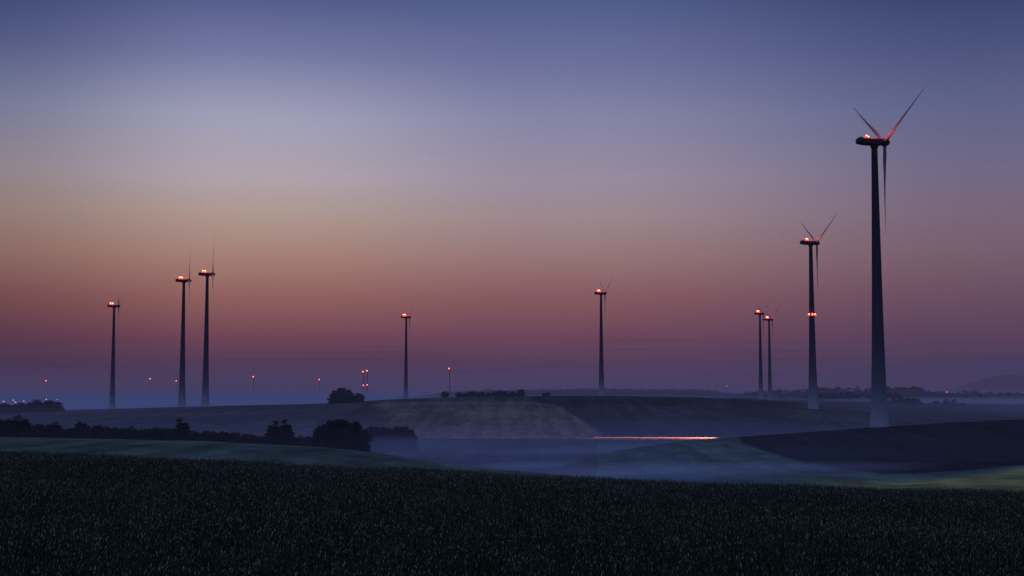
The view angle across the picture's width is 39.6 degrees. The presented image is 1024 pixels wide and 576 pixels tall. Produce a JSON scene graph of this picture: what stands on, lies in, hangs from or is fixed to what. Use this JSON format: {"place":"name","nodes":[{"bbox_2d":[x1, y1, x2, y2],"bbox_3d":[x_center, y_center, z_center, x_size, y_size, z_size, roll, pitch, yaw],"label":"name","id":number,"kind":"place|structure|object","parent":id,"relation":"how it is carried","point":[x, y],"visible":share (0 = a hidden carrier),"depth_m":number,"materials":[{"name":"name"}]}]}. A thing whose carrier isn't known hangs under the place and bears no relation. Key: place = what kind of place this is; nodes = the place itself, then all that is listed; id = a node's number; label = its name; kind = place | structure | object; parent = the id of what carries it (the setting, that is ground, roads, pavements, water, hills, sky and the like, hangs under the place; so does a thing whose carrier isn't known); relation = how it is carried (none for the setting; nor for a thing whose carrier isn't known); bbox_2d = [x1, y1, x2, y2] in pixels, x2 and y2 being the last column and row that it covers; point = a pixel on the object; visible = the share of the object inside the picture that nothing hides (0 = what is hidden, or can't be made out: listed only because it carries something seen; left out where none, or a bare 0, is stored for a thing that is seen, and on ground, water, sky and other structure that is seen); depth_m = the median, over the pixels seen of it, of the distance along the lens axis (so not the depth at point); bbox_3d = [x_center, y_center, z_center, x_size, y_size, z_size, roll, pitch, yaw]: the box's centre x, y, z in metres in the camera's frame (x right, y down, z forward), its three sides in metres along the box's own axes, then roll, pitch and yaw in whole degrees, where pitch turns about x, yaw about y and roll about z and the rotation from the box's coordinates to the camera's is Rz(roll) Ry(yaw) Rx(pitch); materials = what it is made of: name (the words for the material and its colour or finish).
{"place":"outdoors","nodes":[
{"label":"outdoors","id":0,"kind":"place"},
{"bbox_2d":[136,431,706,439],"bbox_3d":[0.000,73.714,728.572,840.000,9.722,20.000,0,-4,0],"label":"road","id":1,"kind":"structure","parent":0,"point":[503,439],"depth_m":725.15,"materials":[{"name":"grey asphalt"}]},
{"bbox_2d":[593,437,720,438],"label":"guard rail","id":2,"kind":"object","parent":1,"relation":"on","point":[656,437],"visible":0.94,"depth_m":734.21,"materials":[{"name":"metal"}]},
{"bbox_2d":[0,375,1023,491],"bbox_3d":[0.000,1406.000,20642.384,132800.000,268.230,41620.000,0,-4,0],"label":"ground","id":3,"kind":"structure","parent":0,"point":[970,443],"depth_m":751.63,"materials":[{"name":"green plant"}]},
{"bbox_2d":[0,403,9,410],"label":"tree","id":4,"kind":"object","parent":3,"relation":"on","point":[1,405],"visible":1,"depth_m":1124.46,"materials":[{"name":"green plant"}]},
{"bbox_2d":[0,404,11,412],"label":"bush","id":5,"kind":"object","parent":3,"relation":"on","point":[4,409],"visible":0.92,"depth_m":1121.82,"materials":[{"name":"green plant"}]},
{"bbox_2d":[0,418,11,436],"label":"tree","id":6,"kind":"object","parent":3,"relation":"on","point":[1,421],"visible":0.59,"depth_m":411.35,"materials":[{"name":"green plant"}]},
{"bbox_2d":[0,422,19,436],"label":"bush","id":7,"kind":"object","parent":3,"relation":"on","point":[9,433],"visible":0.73,"depth_m":409.57,"materials":[{"name":"green plant"}]},
{"bbox_2d":[0,415,28,436],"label":"tree","id":8,"kind":"object","parent":3,"relation":"on","point":[15,420],"visible":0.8,"depth_m":412.08,"materials":[{"name":"green plant"}]},
{"bbox_2d":[10,402,29,412],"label":"bush","id":9,"kind":"object","parent":3,"relation":"on","point":[17,406],"visible":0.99,"depth_m":1121.71,"materials":[{"name":"green plant"}]},
{"bbox_2d":[10,418,32,436],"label":"tree","id":10,"kind":"object","parent":3,"relation":"on","point":[26,424],"visible":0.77,"depth_m":411.82,"materials":[{"name":"green plant"}]},
{"bbox_2d":[18,405,30,412],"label":"bush","id":11,"kind":"object","parent":3,"relation":"on","point":[27,410],"visible":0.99,"depth_m":1122.27,"materials":[{"name":"green plant"}]},
{"bbox_2d":[27,399,36,411],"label":"tree","id":12,"kind":"object","parent":3,"relation":"on","point":[30,405],"visible":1,"depth_m":1123.33,"materials":[{"name":"green plant"}]},
{"bbox_2d":[33,399,42,407],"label":"tree","id":13,"kind":"object","parent":3,"relation":"on","point":[38,402],"visible":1,"depth_m":1124.09,"materials":[{"name":"green plant"}]},
{"bbox_2d":[22,423,54,437],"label":"bush","id":14,"kind":"object","parent":3,"relation":"on","point":[41,434],"visible":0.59,"depth_m":411.27,"materials":[{"name":"green plant"}]},
{"bbox_2d":[32,404,46,411],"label":"bush","id":15,"kind":"object","parent":3,"relation":"on","point":[39,409],"visible":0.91,"depth_m":1121.69,"materials":[{"name":"green plant"}]},
{"bbox_2d":[35,428,56,437],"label":"bush","id":16,"kind":"object","parent":3,"relation":"on","point":[48,434],"visible":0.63,"depth_m":411.15,"materials":[{"name":"green plant"}]},
{"bbox_2d":[42,400,56,406],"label":"tree","id":17,"kind":"object","parent":3,"relation":"on","point":[49,402],"visible":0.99,"depth_m":1123.89,"materials":[{"name":"green plant"}]},
{"bbox_2d":[44,421,61,433],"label":"tree","id":18,"kind":"object","parent":3,"relation":"on","point":[58,426],"visible":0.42,"depth_m":419.33,"materials":[{"name":"green plant"}]},
{"bbox_2d":[45,402,64,411],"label":"bush","id":19,"kind":"object","parent":3,"relation":"on","point":[58,407],"visible":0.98,"depth_m":1122.97,"materials":[{"name":"green plant"}]},
{"bbox_2d":[56,428,71,437],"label":"bush","id":20,"kind":"object","parent":3,"relation":"on","point":[59,435],"visible":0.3,"depth_m":412.87,"materials":[{"name":"green plant"}]},
{"bbox_2d":[62,427,86,438],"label":"bush","id":21,"kind":"object","parent":3,"relation":"on","point":[75,433],"visible":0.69,"depth_m":408.38,"materials":[{"name":"green plant"}]},
{"bbox_2d":[74,419,89,438],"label":"tree","id":22,"kind":"object","parent":3,"relation":"on","point":[83,426],"visible":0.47,"depth_m":417.09,"materials":[{"name":"green plant"}]},
{"bbox_2d":[83,430,103,438],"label":"bush","id":23,"kind":"object","parent":3,"relation":"on","point":[91,434],"visible":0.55,"depth_m":410.77,"materials":[{"name":"green plant"}]},
{"bbox_2d":[84,424,105,435],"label":"bush","id":24,"kind":"object","parent":3,"relation":"on","point":[98,428],"visible":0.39,"depth_m":417.09,"materials":[{"name":"green plant"}]},
{"bbox_2d":[97,430,108,438],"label":"bush","id":25,"kind":"object","parent":3,"relation":"on","point":[104,434],"visible":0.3,"depth_m":412.09,"materials":[{"name":"green plant"}]},
{"bbox_2d":[105,427,119,438],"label":"bush","id":26,"kind":"object","parent":3,"relation":"on","point":[114,431],"visible":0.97,"depth_m":408.96,"materials":[{"name":"green plant"}]},
{"bbox_2d":[107,296,120,408],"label":"wind turbine","id":27,"kind":"object","parent":3,"relation":"on","point":[112,394],"visible":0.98,"depth_m":1441.77,"materials":[{"name":"white metal"}]},
{"bbox_2d":[111,428,130,438],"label":"bush","id":28,"kind":"object","parent":3,"relation":"on","point":[123,432],"visible":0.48,"depth_m":409.51,"materials":[{"name":"green plant"}]},
{"bbox_2d":[122,425,137,437],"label":"tree","id":29,"kind":"object","parent":3,"relation":"on","point":[131,429],"visible":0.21,"depth_m":413.43,"materials":[{"name":"green plant"}]},
{"bbox_2d":[125,430,139,439],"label":"tree","id":30,"kind":"object","parent":3,"relation":"on","point":[131,434],"visible":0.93,"depth_m":407.60,"materials":[{"name":"green plant"}]},
{"bbox_2d":[134,428,150,439],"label":"bush","id":31,"kind":"object","parent":3,"relation":"on","point":[140,436],"visible":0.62,"depth_m":408.15,"materials":[{"name":"green plant"}]},
{"bbox_2d":[142,428,153,439],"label":"tree","id":32,"kind":"object","parent":3,"relation":"on","point":[148,433],"visible":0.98,"depth_m":408.57,"materials":[{"name":"green plant"}]},
{"bbox_2d":[150,427,167,439],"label":"tree","id":33,"kind":"object","parent":3,"relation":"on","point":[158,434],"visible":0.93,"depth_m":408.44,"materials":[{"name":"green plant"}]},
{"bbox_2d":[162,428,171,439],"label":"bush","id":34,"kind":"object","parent":3,"relation":"on","point":[166,430],"visible":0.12,"depth_m":417.56,"materials":[{"name":"green plant"}]},
{"bbox_2d":[164,427,181,439],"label":"tree","id":35,"kind":"object","parent":3,"relation":"on","point":[173,434],"visible":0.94,"depth_m":407.62,"materials":[{"name":"green plant"}]},
{"bbox_2d":[174,417,191,439],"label":"tree","id":36,"kind":"object","parent":3,"relation":"on","point":[182,427],"visible":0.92,"depth_m":413.17,"materials":[{"name":"green plant"}]},
{"bbox_2d":[175,246,191,406],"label":"wind turbine","id":37,"kind":"object","parent":3,"relation":"on","point":[182,398],"visible":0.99,"depth_m":1178.76,"materials":[{"name":"white metal"}]},
{"bbox_2d":[187,433,210,440],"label":"bush","id":38,"kind":"object","parent":3,"relation":"on","point":[195,437],"visible":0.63,"depth_m":412.33,"materials":[{"name":"green plant"}]},
{"bbox_2d":[198,248,214,406],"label":"wind turbine","id":39,"kind":"object","parent":3,"relation":"on","point":[205,393],"visible":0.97,"depth_m":1126.08,"materials":[{"name":"white metal"}]},
{"bbox_2d":[196,431,217,441],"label":"bush","id":40,"kind":"object","parent":3,"relation":"on","point":[207,433],"visible":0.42,"depth_m":417.10,"materials":[{"name":"green plant"}]},
{"bbox_2d":[208,432,217,441],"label":"tree","id":41,"kind":"object","parent":3,"relation":"on","point":[214,435],"visible":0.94,"depth_m":416.50,"materials":[{"name":"green plant"}]},
{"bbox_2d":[215,431,231,441],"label":"tree","id":42,"kind":"object","parent":3,"relation":"on","point":[222,436],"visible":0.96,"depth_m":415.08,"materials":[{"name":"green plant"}]},
{"bbox_2d":[230,432,242,438],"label":"bush","id":43,"kind":"object","parent":3,"relation":"on","point":[233,434],"visible":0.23,"depth_m":420.68,"materials":[{"name":"green plant"}]},
{"bbox_2d":[230,433,255,443],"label":"bush","id":44,"kind":"object","parent":3,"relation":"on","point":[239,439],"visible":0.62,"depth_m":413.26,"materials":[{"name":"green plant"}]},
{"bbox_2d":[242,436,257,443],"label":"bush","id":45,"kind":"object","parent":3,"relation":"on","point":[245,440],"visible":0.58,"depth_m":412.57,"materials":[{"name":"green plant"}]},
{"bbox_2d":[256,437,263,443],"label":"tree","id":46,"kind":"object","parent":3,"relation":"on","point":[259,440],"visible":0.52,"depth_m":412.90,"materials":[{"name":"green plant"}]},
{"bbox_2d":[265,420,279,440],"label":"tree","id":47,"kind":"object","parent":3,"relation":"on","point":[272,430],"visible":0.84,"depth_m":413.26,"materials":[{"name":"green plant"}]},
{"bbox_2d":[261,436,283,444],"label":"bush","id":48,"kind":"object","parent":3,"relation":"on","point":[268,440],"visible":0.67,"depth_m":409.16,"materials":[{"name":"green plant"}]},
{"bbox_2d":[277,418,294,441],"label":"tree","id":49,"kind":"object","parent":3,"relation":"on","point":[285,431],"visible":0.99,"depth_m":413.06,"materials":[{"name":"green plant"}]},
{"bbox_2d":[283,436,305,445],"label":"bush","id":50,"kind":"object","parent":3,"relation":"on","point":[297,441],"visible":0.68,"depth_m":411.56,"materials":[{"name":"green plant"}]},
{"bbox_2d":[297,435,307,445],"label":"tree","id":51,"kind":"object","parent":3,"relation":"on","point":[304,438],"visible":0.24,"depth_m":421.02,"materials":[{"name":"green plant"}]},
{"bbox_2d":[327,387,353,403],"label":"tree","id":52,"kind":"object","parent":3,"relation":"on","point":[341,395],"visible":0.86,"depth_m":1110.24,"materials":[{"name":"green plant"}]},
{"bbox_2d":[308,418,373,451],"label":"bush","id":53,"kind":"object","parent":3,"relation":"on","point":[339,434],"visible":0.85,"depth_m":404.09,"materials":[{"name":"green plant"}]},
{"bbox_2d":[350,393,364,402],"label":"bush","id":54,"kind":"object","parent":3,"relation":"on","point":[356,397],"visible":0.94,"depth_m":1104.53,"materials":[{"name":"green plant"}]},
{"bbox_2d":[366,370,368,395],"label":"wind turbine","id":55,"kind":"object","parent":3,"relation":"on","point":[367,381],"visible":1,"depth_m":7382.71,"materials":[{"name":"white metal"}]},
{"bbox_2d":[362,428,386,453],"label":"bush","id":56,"kind":"object","parent":3,"relation":"on","point":[378,449],"visible":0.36,"depth_m":555.85,"materials":[{"name":"green plant"}]},
{"bbox_2d":[366,425,403,451],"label":"bush","id":57,"kind":"object","parent":3,"relation":"on","point":[389,438],"visible":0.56,"depth_m":583.01,"materials":[{"name":"green plant"}]},
{"bbox_2d":[391,425,420,451],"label":"bush","id":58,"kind":"object","parent":3,"relation":"on","point":[408,438],"visible":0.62,"depth_m":592.92,"materials":[{"name":"green plant"}]},
{"bbox_2d":[401,308,411,398],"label":"wind turbine","id":59,"kind":"object","parent":3,"relation":"on","point":[405,394],"visible":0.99,"depth_m":1820.21,"materials":[{"name":"white metal"}]},
{"bbox_2d":[441,391,448,397],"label":"tree","id":60,"kind":"object","parent":3,"relation":"on","point":[444,394],"visible":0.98,"depth_m":1438.76,"materials":[{"name":"green plant"}]},
{"bbox_2d":[471,392,481,396],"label":"bush","id":61,"kind":"object","parent":3,"relation":"on","point":[476,395],"visible":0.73,"depth_m":1365.42,"materials":[{"name":"green plant"}]},
{"bbox_2d":[498,391,509,395],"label":"bush","id":62,"kind":"object","parent":3,"relation":"on","point":[502,393],"visible":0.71,"depth_m":1358.57,"materials":[{"name":"green plant"}]},
{"bbox_2d":[0,448,1023,575],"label":"wheat crop","id":63,"kind":"object","parent":3,"relation":"on","point":[78,514],"visible":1,"depth_m":36.97,"materials":[{"name":"green plant"}]},
{"bbox_2d":[517,389,525,394],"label":"tree","id":64,"kind":"object","parent":3,"relation":"on","point":[519,391],"visible":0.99,"depth_m":1368.16,"materials":[{"name":"green plant"}]},
{"bbox_2d":[594,278,612,395],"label":"wind turbine","id":65,"kind":"object","parent":3,"relation":"on","point":[601,391],"visible":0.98,"depth_m":1453.53,"materials":[{"name":"white metal"}]},
{"bbox_2d":[449,386,1023,405],"bbox_3d":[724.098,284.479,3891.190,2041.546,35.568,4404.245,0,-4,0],"label":"distant wood","id":66,"kind":"object","parent":3,"relation":"on","point":[895,398],"visible":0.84,"depth_m":2577.03,"materials":[{"name":"green plant"}]},
{"bbox_2d":[754,303,769,399],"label":"wind turbine","id":67,"kind":"object","parent":3,"relation":"on","point":[760,394],"visible":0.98,"depth_m":1743.59,"materials":[{"name":"white metal"}]},
{"bbox_2d":[764,308,778,399],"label":"wind turbine","id":68,"kind":"object","parent":3,"relation":"on","point":[770,396],"visible":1,"depth_m":1838.49,"materials":[{"name":"white metal"}]},
{"bbox_2d":[799,214,836,408],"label":"wind turbine","id":69,"kind":"object","parent":3,"relation":"on","point":[812,396],"visible":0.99,"depth_m":899.69,"materials":[{"name":"white metal"}]},
{"bbox_2d":[855,85,926,427],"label":"wind turbine","id":70,"kind":"object","parent":3,"relation":"on","point":[879,417],"visible":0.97,"depth_m":521.48,"materials":[{"name":"paint"}]},
{"bbox_2d":[0,0,1023,392],"label":"sky","id":71,"kind":"structure","parent":0,"point":[478,168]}
]}

